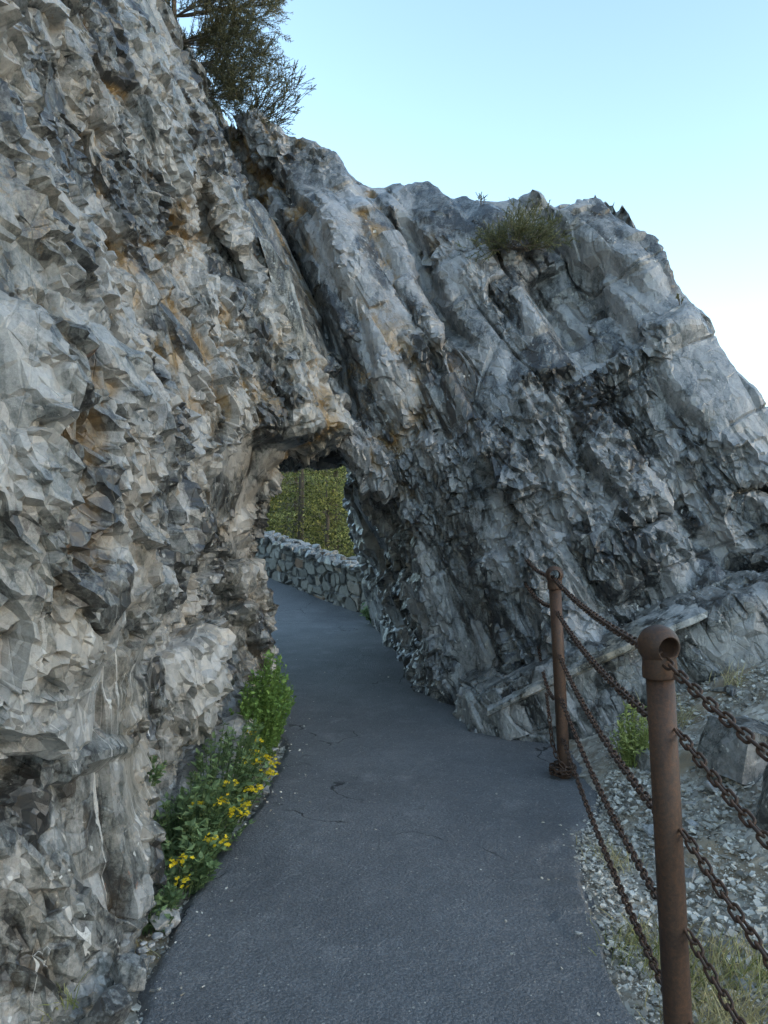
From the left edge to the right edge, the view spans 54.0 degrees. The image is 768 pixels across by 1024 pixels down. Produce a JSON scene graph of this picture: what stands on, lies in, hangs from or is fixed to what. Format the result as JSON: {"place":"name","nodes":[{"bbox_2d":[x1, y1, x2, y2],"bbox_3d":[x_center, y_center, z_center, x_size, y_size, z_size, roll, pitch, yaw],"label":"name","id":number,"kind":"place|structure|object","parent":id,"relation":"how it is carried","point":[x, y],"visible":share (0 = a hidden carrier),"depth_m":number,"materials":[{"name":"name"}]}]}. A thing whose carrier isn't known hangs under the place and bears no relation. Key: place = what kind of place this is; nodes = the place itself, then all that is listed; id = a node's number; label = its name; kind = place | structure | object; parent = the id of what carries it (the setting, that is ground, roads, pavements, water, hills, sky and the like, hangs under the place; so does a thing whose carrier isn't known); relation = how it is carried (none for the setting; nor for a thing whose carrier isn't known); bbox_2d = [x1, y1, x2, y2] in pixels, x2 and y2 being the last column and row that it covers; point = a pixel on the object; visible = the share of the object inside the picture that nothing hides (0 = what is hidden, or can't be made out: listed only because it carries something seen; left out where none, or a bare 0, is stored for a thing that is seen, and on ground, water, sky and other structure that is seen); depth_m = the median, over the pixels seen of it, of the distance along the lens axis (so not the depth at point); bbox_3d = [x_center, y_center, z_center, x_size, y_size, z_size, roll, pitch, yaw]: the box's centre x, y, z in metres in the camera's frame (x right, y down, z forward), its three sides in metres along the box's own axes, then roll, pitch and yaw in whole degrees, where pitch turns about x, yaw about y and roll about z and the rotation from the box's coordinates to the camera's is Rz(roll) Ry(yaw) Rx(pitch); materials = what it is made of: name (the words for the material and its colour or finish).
{"place":"outdoors","nodes":[
{"label":"outdoors","id":0,"kind":"place"},
{"bbox_2d":[136,577,636,1023],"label":"path","id":1,"kind":"structure","parent":0,"point":[424,909],"depth_m":3.48,"materials":[{"name":"grey asphalt"}]},
{"bbox_2d":[149,907,180,931],"bbox_3d":[-0.900,1.672,3.101,0.080,0.060,0.119,36,11,39],"label":"stone","id":2,"kind":"object","parent":1,"relation":"on","point":[163,921],"visible":0.85,"depth_m":3.08,"materials":[{"name":"grey stone"}]},
{"bbox_2d":[260,785,269,794],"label":"stone","id":3,"kind":"object","parent":1,"relation":"on","point":[266,791],"visible":0.62,"depth_m":4.57,"materials":[{"name":"grey stone"}]},
{"bbox_2d":[359,602,370,622],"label":"leafy bush","id":4,"kind":"object","parent":1,"relation":"on","point":[365,612],"visible":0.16,"depth_m":12.02,"materials":[{"name":"green plant"}]},
{"bbox_2d":[134,639,639,1023],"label":"path grit","id":5,"kind":"object","parent":1,"relation":"on","point":[180,973],"visible":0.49,"depth_m":3.32,"materials":[{"name":"gravel"}]},
{"bbox_2d":[79,471,767,1023],"bbox_3d":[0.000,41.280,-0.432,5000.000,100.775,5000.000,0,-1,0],"label":"ground","id":6,"kind":"structure","parent":0,"point":[593,747],"depth_m":3.78,"materials":[{"name":"stone"}]},
{"bbox_2d":[135,946,147,954],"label":"stone","id":7,"kind":"object","parent":6,"relation":"on","point":[137,950],"visible":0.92,"depth_m":2.89,"materials":[{"name":"grey stone"}]},
{"bbox_2d":[140,948,148,954],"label":"stone","id":8,"kind":"object","parent":6,"relation":"on","point":[143,950],"visible":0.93,"depth_m":2.88,"materials":[{"name":"grey stone"}]},
{"bbox_2d":[139,955,150,968],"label":"stone","id":9,"kind":"object","parent":6,"relation":"on","point":[146,959],"visible":0.31,"depth_m":2.78,"materials":[{"name":"grey stone"}]},
{"bbox_2d":[135,932,163,964],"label":"grass tuft","id":10,"kind":"object","parent":6,"relation":"on","point":[151,952],"visible":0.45,"depth_m":2.96,"materials":[{"name":"plant"}]},
{"bbox_2d":[148,942,154,947],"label":"stone","id":11,"kind":"object","parent":6,"relation":"on","point":[150,945],"visible":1,"depth_m":2.94,"materials":[{"name":"grey stone"}]},
{"bbox_2d":[150,955,155,962],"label":"stone","id":12,"kind":"object","parent":6,"relation":"on","point":[152,959],"visible":0.58,"depth_m":2.83,"materials":[{"name":"grey stone"}]},
{"bbox_2d":[153,932,162,939],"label":"stone","id":13,"kind":"object","parent":6,"relation":"on","point":[157,935],"visible":1,"depth_m":3.00,"materials":[{"name":"grey stone"}]},
{"bbox_2d":[165,927,170,935],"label":"stone","id":14,"kind":"object","parent":6,"relation":"on","point":[167,931],"visible":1,"depth_m":3.03,"materials":[{"name":"grey stone"}]},
{"bbox_2d":[142,853,194,935],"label":"flowering plant","id":15,"kind":"object","parent":6,"relation":"on","point":[170,899],"visible":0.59,"depth_m":3.12,"materials":[{"name":"green plant"}]},
{"bbox_2d":[0,0,354,1023],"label":"rock cliff","id":16,"kind":"structure","parent":6,"relation":"on","point":[172,404],"depth_m":3.24,"materials":[{"name":"stone"}]},
{"bbox_2d":[36,968,91,1020],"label":"grass tuft","id":17,"kind":"object","parent":16,"relation":"on","point":[70,1000],"visible":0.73,"depth_m":2.51,"materials":[{"name":"green plant"}]},
{"bbox_2d":[147,755,167,785],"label":"wall plant","id":18,"kind":"object","parent":16,"relation":"attached to","point":[157,775],"depth_m":3.39,"materials":[{"name":"green plant"}]},
{"bbox_2d":[164,0,296,127],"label":"windswept conifer","id":19,"kind":"object","parent":16,"relation":"on","point":[225,74],"visible":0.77,"depth_m":8.41,"materials":[{"name":"green plant"}]},
{"bbox_2d":[258,236,311,362],"bbox_3d":[-0.827,-1.766,6.212,0.509,1.213,0.502,0,-1,0],"label":"rock slab","id":20,"kind":"object","parent":16,"relation":"on","point":[281,277],"visible":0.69,"depth_m":5.97,"materials":[{"name":"grey stone"}]},
{"bbox_2d":[84,741,285,1023],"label":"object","id":21,"kind":"object","parent":6,"relation":"on","point":[136,1007],"visible":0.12,"depth_m":3.09,"materials":[{"name":"stone"}]},
{"bbox_2d":[87,983,132,1023],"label":"stone","id":22,"kind":"object","parent":21,"relation":"on","point":[113,1004],"visible":1,"depth_m":2.46,"materials":[{"name":"grey stone"}]},
{"bbox_2d":[110,951,146,992],"bbox_3d":[-0.896,1.636,2.634,0.127,0.156,0.100,20,2,-27],"label":"stone","id":23,"kind":"object","parent":21,"relation":"on","point":[128,970],"visible":0.89,"depth_m":2.61,"materials":[{"name":"grey stone"}]},
{"bbox_2d":[162,818,230,898],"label":"flowering plant","id":24,"kind":"object","parent":6,"relation":"on","point":[201,865],"visible":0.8,"depth_m":3.41,"materials":[{"name":"green plant"}]},
{"bbox_2d":[153,764,255,867],"bbox_3d":[-0.910,1.505,3.801,0.509,0.472,0.474,0,-1,34],"label":"flowering plant","id":25,"kind":"object","parent":6,"relation":"on","point":[207,818],"visible":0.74,"depth_m":3.75,"materials":[{"name":"green plant"}]},
{"bbox_2d":[184,718,280,823],"bbox_3d":[-0.869,1.464,4.343,0.572,0.566,0.714,0,-1,0],"label":"flowering plant","id":26,"kind":"object","parent":6,"relation":"on","point":[243,771],"visible":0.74,"depth_m":4.26,"materials":[{"name":"green plant"}]},
{"bbox_2d":[229,645,296,763],"bbox_3d":[-0.867,1.359,5.432,0.449,0.799,1.057,0,-1,0],"label":"leafy bush","id":27,"kind":"object","parent":6,"relation":"on","point":[269,715],"visible":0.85,"depth_m":5.31,"materials":[{"name":"green plant"}]},
{"bbox_2d":[264,479,306,538],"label":"undergrowth bush","id":28,"kind":"object","parent":6,"relation":"on","point":[273,508],"visible":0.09,"depth_m":20.00,"materials":[{"name":"green plant"}]},
{"bbox_2d":[266,474,314,536],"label":"forest conifer","id":29,"kind":"object","parent":6,"relation":"on","point":[293,527],"visible":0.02,"depth_m":21.80,"materials":[{"name":"green plant"}]},
{"bbox_2d":[283,481,303,539],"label":"bare tree","id":30,"kind":"object","parent":6,"relation":"on","point":[296,507],"visible":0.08,"depth_m":21.45,"materials":[{"name":"brown plant"}]},
{"bbox_2d":[266,472,341,551],"bbox_3d":[-3.696,-1.319,28.988,5.019,8.355,4.279,0,-1,21],"label":"forest conifer","id":31,"kind":"object","parent":6,"relation":"on","point":[290,509],"visible":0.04,"depth_m":29.01,"materials":[{"name":"green plant"}]},
{"bbox_2d":[264,466,353,556],"bbox_3d":[-2.358,-1.627,20.532,4.238,7.865,4.463,0,-1,-21],"label":"forest conifer","id":32,"kind":"object","parent":6,"relation":"on","point":[300,513],"visible":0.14,"depth_m":20.34,"materials":[{"name":"green plant"}]},
{"bbox_2d":[269,468,349,550],"bbox_3d":[-2.920,-1.398,24.349,4.440,8.240,4.676,0,-1,-3],"label":"forest conifer","id":33,"kind":"object","parent":6,"relation":"on","point":[294,503],"visible":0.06,"depth_m":24.15,"materials":[{"name":"green plant"}]},
{"bbox_2d":[255,530,368,613],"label":"stone wall","id":34,"kind":"structure","parent":6,"relation":"on","point":[317,571],"depth_m":14.24,"materials":[{"name":"grey stone"}]},
{"bbox_2d":[278,469,347,543],"bbox_3d":[-3.328,-2.641,35.022,5.944,9.894,5.067,0,-1,3],"label":"forest conifer","id":35,"kind":"object","parent":6,"relation":"on","point":[310,502],"visible":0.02,"depth_m":34.87,"materials":[{"name":"green plant"}]},
{"bbox_2d":[285,467,352,556],"bbox_3d":[-1.409,-0.716,22.436,3.014,6.675,3.540,0,-1,27],"label":"broadleaf tree","id":36,"kind":"object","parent":6,"relation":"on","point":[334,473],"visible":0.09,"depth_m":22.18,"materials":[{"name":"green plant"}]},
{"bbox_2d":[288,468,349,547],"bbox_3d":[-1.846,-0.520,27.830,2.829,6.922,3.689,0,-1,37],"label":"broadleaf tree","id":37,"kind":"object","parent":6,"relation":"on","point":[321,507],"visible":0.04,"depth_m":27.68,"materials":[{"name":"green plant"}]},
{"bbox_2d":[304,469,338,541],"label":"bare tree","id":38,"kind":"object","parent":6,"relation":"on","point":[325,496],"visible":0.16,"depth_m":22.47,"materials":[{"name":"brown plant"}]},
{"bbox_2d":[292,476,351,550],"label":"undergrowth bush","id":39,"kind":"object","parent":6,"relation":"on","point":[334,497],"visible":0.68,"depth_m":19.57,"materials":[{"name":"green plant"}]},
{"bbox_2d":[292,470,353,554],"bbox_3d":[-1.365,-1.857,31.640,4.918,9.603,5.768,0,-1,23],"label":"forest conifer","id":40,"kind":"object","parent":6,"relation":"on","point":[339,517],"depth_m":31.37,"materials":[{"name":"green plant"}]},
{"bbox_2d":[310,465,353,555],"bbox_3d":[-0.090,-1.460,20.949,4.481,7.897,4.256,0,-1,38],"label":"forest conifer","id":41,"kind":"object","parent":6,"relation":"on","point":[346,527],"visible":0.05,"depth_m":20.85,"materials":[{"name":"green plant"}]},
{"bbox_2d":[314,468,351,555],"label":"forest conifer","id":42,"kind":"object","parent":6,"relation":"on","point":[338,517],"visible":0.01,"depth_m":25.04,"materials":[{"name":"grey plant"}]},
{"bbox_2d":[325,502,355,556],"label":"undergrowth bush","id":43,"kind":"object","parent":6,"relation":"on","point":[339,538],"visible":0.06,"depth_m":17.25,"materials":[{"name":"green plant"}]},
{"bbox_2d":[224,108,767,705],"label":"leaning rock","id":44,"kind":"object","parent":6,"relation":"on","point":[586,412],"visible":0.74,"depth_m":6.58,"materials":[{"name":"grey stone"}]},
{"bbox_2d":[228,54,316,141],"bbox_3d":[-1.253,-4.625,8.435,1.259,1.157,0.860,0,-1,23],"label":"sparse shrub","id":45,"kind":"object","parent":44,"relation":"on","point":[266,99],"visible":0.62,"depth_m":8.39,"materials":[{"name":"green plant"}]},
{"bbox_2d":[319,449,343,464],"bbox_3d":[-0.515,-0.640,7.553,0.341,0.377,0.699,0,-1,0],"label":"chockstone","id":46,"kind":"object","parent":44,"relation":"on","point":[333,457],"visible":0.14,"depth_m":7.22,"materials":[{"name":"stone"}]},
{"bbox_2d":[475,192,486,204],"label":"dry sprig","id":47,"kind":"object","parent":44,"relation":"on","point":[479,196],"visible":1,"depth_m":7.29,"materials":[{"name":"plant"}]},
{"bbox_2d":[455,198,579,263],"bbox_3d":[1.224,-2.603,6.980,1.143,0.662,0.776,0,-1,0],"label":"juniper shrub","id":48,"kind":"object","parent":44,"relation":"on","point":[540,229],"visible":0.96,"depth_m":6.90,"materials":[{"name":"green plant"}]},
{"bbox_2d":[676,293,683,304],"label":"dry sprig","id":49,"kind":"object","parent":44,"relation":"on","point":[678,298],"visible":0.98,"depth_m":6.33,"materials":[{"name":"brown plant"}]},
{"bbox_2d":[545,566,570,778],"bbox_3d":[1.144,1.185,4.888,0.116,1.673,0.102,-3,-1,0],"label":"chain post","id":50,"kind":"object","parent":6,"relation":"on","point":[557,635],"visible":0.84,"depth_m":4.86,"materials":[{"name":"brown metal"}]},
{"bbox_2d":[524,581,549,607],"bbox_3d":[1.126,0.603,5.517,0.029,0.119,1.184,0,-1,1],"label":"chain","id":51,"kind":"object","parent":50,"relation":"attached to","point":[538,600],"visible":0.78,"depth_m":5.58,"materials":[{"name":"brown metal"}]},
{"bbox_2d":[524,557,554,578],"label":"chain","id":52,"kind":"object","parent":50,"relation":"attached to","point":[530,564],"visible":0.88,"depth_m":5.54,"materials":[{"name":"brown metal"}]},
{"bbox_2d":[537,644,553,699],"bbox_3d":[1.178,1.150,5.500,0.030,0.239,1.189,0,-1,6],"label":"chain","id":53,"kind":"object","parent":50,"relation":"hanging from","point":[550,693],"visible":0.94,"depth_m":5.48,"materials":[{"name":"brown metal"}]},
{"bbox_2d":[544,692,576,772],"bbox_3d":[1.165,1.502,5.156,0.166,0.385,0.676,0,-1,0],"label":"chain","id":54,"kind":"object","parent":50,"relation":"hanging from","point":[550,718],"visible":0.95,"depth_m":4.95,"materials":[{"name":"brown metal"}]},
{"bbox_2d":[549,760,576,777],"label":"chain","id":55,"kind":"object","parent":50,"relation":"attached to","point":[562,771],"visible":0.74,"depth_m":4.83,"materials":[{"name":"brown metal"}]},
{"bbox_2d":[555,610,647,720],"bbox_3d":[0.956,0.652,3.518,0.030,0.078,2.708,0,-1,7],"label":"chain","id":56,"kind":"object","parent":50,"relation":"hanging from","point":[604,674],"visible":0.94,"depth_m":3.06,"materials":[{"name":"brown metal"}]},
{"bbox_2d":[557,653,652,813],"bbox_3d":[0.969,0.937,3.515,0.032,0.088,2.708,0,-1,7],"label":"chain","id":57,"kind":"object","parent":50,"relation":"hanging from","point":[644,795],"visible":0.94,"depth_m":3.05,"materials":[{"name":"brown metal"}]},
{"bbox_2d":[552,577,662,654],"bbox_3d":[0.946,0.438,3.530,0.030,0.062,2.808,0,-1,7],"label":"chain","id":58,"kind":"object","parent":50,"relation":"hanging from","point":[619,632],"visible":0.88,"depth_m":3.10,"materials":[{"name":"brown metal"}]},
{"bbox_2d":[559,697,657,906],"bbox_3d":[0.983,1.218,3.512,0.030,0.087,2.708,0,-1,7],"label":"chain","id":59,"kind":"object","parent":50,"relation":"hanging from","point":[649,882],"visible":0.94,"depth_m":3.05,"materials":[{"name":"brown metal"}]},
{"bbox_2d":[561,738,661,992],"bbox_3d":[0.995,1.472,3.510,0.029,0.078,2.708,0,-1,7],"label":"chain","id":60,"kind":"object","parent":50,"relation":"hanging from","point":[647,951],"visible":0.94,"depth_m":3.00,"materials":[{"name":"brown metal"}]},
{"bbox_2d":[569,834,621,864],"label":"grass tuft","id":61,"kind":"object","parent":6,"relation":"on","point":[601,851],"visible":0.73,"depth_m":3.84,"materials":[{"name":"green plant"}]},
{"bbox_2d":[452,544,767,743],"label":"rock ledge","id":62,"kind":"object","parent":6,"relation":"on","point":[733,625],"visible":0.27,"depth_m":5.47,"materials":[{"name":"grey stone"}]},
{"bbox_2d":[487,597,707,715],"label":"ledge slab","id":63,"kind":"structure","parent":62,"relation":"on","point":[682,614],"depth_m":5.50,"materials":[{"name":"grey stone"}]},
{"bbox_2d":[586,839,647,873],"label":"grass tuft","id":64,"kind":"object","parent":6,"relation":"on","point":[626,860],"visible":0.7,"depth_m":3.69,"materials":[{"name":"plant"}]},
{"bbox_2d":[609,701,648,768],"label":"weed","id":65,"kind":"object","parent":6,"relation":"on","point":[632,741],"visible":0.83,"depth_m":4.66,"materials":[{"name":"green plant"}]},
{"bbox_2d":[599,908,658,959],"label":"grass tuft","id":66,"kind":"object","parent":6,"relation":"on","point":[645,933],"visible":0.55,"depth_m":3.03,"materials":[{"name":"green plant"}]},
{"bbox_2d":[561,716,703,1023],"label":"verge chips","id":67,"kind":"object","parent":6,"relation":"on","point":[615,976],"visible":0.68,"depth_m":3.29,"materials":[{"name":"gravel"}]},
{"bbox_2d":[633,748,649,770],"bbox_3d":[1.624,1.522,4.612,0.159,0.134,0.150,0,-1,-12],"label":"boulder","id":68,"kind":"object","parent":6,"relation":"on","point":[643,762],"visible":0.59,"depth_m":4.57,"materials":[{"name":"grey stone"}]},
{"bbox_2d":[581,906,706,984],"bbox_3d":[1.004,1.669,2.919,0.476,0.157,0.428,0,-1,34],"label":"grass tuft","id":69,"kind":"object","parent":6,"relation":"on","point":[635,944],"visible":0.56,"depth_m":2.92,"materials":[{"name":"green plant"}]},
{"bbox_2d":[642,824,653,838],"bbox_3d":[1.414,1.660,3.923,0.117,0.045,0.084,10,18,-21],"label":"stone","id":70,"kind":"object","parent":6,"relation":"on","point":[648,829],"visible":0.34,"depth_m":3.92,"materials":[{"name":"grey stone"}]},
{"bbox_2d":[637,625,692,1023],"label":"chain post","id":71,"kind":"object","parent":6,"relation":"on","point":[652,640],"visible":0.96,"depth_m":2.11,"materials":[{"name":"brown metal"}]},
{"bbox_2d":[660,654,767,761],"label":"chain","id":72,"kind":"object","parent":71,"relation":"attached to","point":[732,722],"visible":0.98,"depth_m":1.82,"materials":[{"name":"brown metal"}]},
{"bbox_2d":[684,927,746,1023],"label":"chain","id":73,"kind":"object","parent":71,"relation":"attached to","point":[722,992],"visible":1,"depth_m":1.96,"materials":[{"name":"brown metal"}]},
{"bbox_2d":[673,727,767,849],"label":"chain","id":74,"kind":"object","parent":71,"relation":"attached to","point":[741,811],"visible":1,"depth_m":1.86,"materials":[{"name":"brown metal"}]},
{"bbox_2d":[678,828,767,969],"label":"chain","id":75,"kind":"object","parent":71,"relation":"attached to","point":[741,920],"visible":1,"depth_m":1.88,"materials":[{"name":"brown metal"}]},
{"bbox_2d":[635,691,703,728],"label":"grass tuft","id":76,"kind":"object","parent":6,"relation":"on","point":[684,718],"visible":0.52,"depth_m":4.85,"materials":[{"name":"green plant"}]},
{"bbox_2d":[587,661,767,1023],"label":"slate chips","id":77,"kind":"object","parent":6,"relation":"on","point":[758,911],"visible":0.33,"depth_m":3.53,"materials":[{"name":"grey gravel"}]},
{"bbox_2d":[627,935,745,1015],"bbox_3d":[1.081,1.668,2.689,0.431,0.155,0.486,0,-1,29],"label":"grass tuft","id":78,"kind":"object","parent":77,"relation":"on","point":[693,976],"visible":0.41,"depth_m":2.72,"materials":[{"name":"green plant"}]},
{"bbox_2d":[637,985,724,1023],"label":"grass tuft","id":79,"kind":"object","parent":6,"relation":"on","point":[719,1022],"visible":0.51,"depth_m":2.51,"materials":[{"name":"green plant"}]},
{"bbox_2d":[681,802,695,806],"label":"stone","id":80,"kind":"object","parent":6,"relation":"on","point":[689,803],"visible":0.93,"depth_m":4.00,"materials":[{"name":"grey stone"}]},
{"bbox_2d":[685,868,696,883],"bbox_3d":[1.396,1.679,3.469,0.100,0.063,0.103,-29,-8,38],"label":"stone","id":81,"kind":"object","parent":6,"relation":"on","point":[691,875],"visible":0.38,"depth_m":3.43,"materials":[{"name":"grey stone"}]},
{"bbox_2d":[626,915,758,988],"bbox_3d":[1.161,1.673,2.914,0.472,0.147,0.498,0,-1,0],"label":"grass tuft","id":82,"kind":"object","parent":6,"relation":"on","point":[696,947],"visible":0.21,"depth_m":2.95,"materials":[{"name":"green plant"}]},
{"bbox_2d":[686,819,699,829],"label":"stone","id":83,"kind":"object","parent":6,"relation":"on","point":[690,822],"visible":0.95,"depth_m":3.84,"materials":[{"name":"grey stone"}]},
{"bbox_2d":[642,946,767,1023],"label":"grass tuft","id":84,"kind":"object","parent":6,"relation":"on","point":[701,1013],"visible":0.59,"depth_m":2.55,"materials":[{"name":"green plant"}]},
{"bbox_2d":[702,781,725,791],"bbox_3d":[1.778,1.476,4.055,0.112,0.055,0.091,11,-24,-23],"label":"stone","id":85,"kind":"object","parent":6,"relation":"on","point":[708,786],"visible":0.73,"depth_m":4.04,"materials":[{"name":"grey stone"}]},
{"bbox_2d":[710,687,723,691],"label":"stone","id":86,"kind":"object","parent":6,"relation":"on","point":[719,689],"visible":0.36,"depth_m":4.96,"materials":[{"name":"grey stone"}]},
{"bbox_2d":[689,913,767,1005],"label":"grass tuft","id":87,"kind":"object","parent":6,"relation":"on","point":[724,958],"visible":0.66,"depth_m":2.82,"materials":[{"name":"green plant"}]},
{"bbox_2d":[690,715,767,784],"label":"boulder","id":88,"kind":"object","parent":6,"relation":"on","point":[724,751],"visible":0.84,"depth_m":4.02,"materials":[{"name":"grey stone"}]},
{"bbox_2d":[692,961,767,1023],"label":"grass tuft","id":89,"kind":"object","parent":6,"relation":"on","point":[748,1020],"visible":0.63,"depth_m":2.54,"materials":[{"name":"green plant"}]},
{"bbox_2d":[724,685,740,696],"bbox_3d":[2.262,1.161,4.857,0.120,0.057,0.095,20,9,-12],"label":"stone","id":90,"kind":"object","parent":6,"relation":"on","point":[731,690],"visible":0.94,"depth_m":4.83,"materials":[{"name":"grey stone"}]},
{"bbox_2d":[699,928,767,1012],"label":"grass tuft","id":91,"kind":"object","parent":6,"relation":"on","point":[762,976],"visible":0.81,"depth_m":2.76,"materials":[{"name":"green plant"}]},
{"bbox_2d":[709,657,762,685],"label":"grass tuft","id":92,"kind":"object","parent":6,"relation":"on","point":[734,679],"visible":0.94,"depth_m":4.97,"materials":[{"name":"green plant"}]},
{"bbox_2d":[735,976,755,997],"bbox_3d":[1.307,1.717,2.726,0.053,0.034,0.078,-17,25,-9],"label":"stone","id":93,"kind":"object","parent":6,"relation":"on","point":[744,982],"visible":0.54,"depth_m":2.72,"materials":[{"name":"grey stone"}]},
{"bbox_2d":[754,762,767,830],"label":"boulder","id":94,"kind":"object","parent":6,"relation":"on","point":[761,815],"visible":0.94,"depth_m":3.55,"materials":[{"name":"grey stone"}]},
{"bbox_2d":[170,0,767,406],"label":"sky","id":95,"kind":"structure","parent":0,"point":[657,110],"materials":[{"name":"blue"}]}
]}

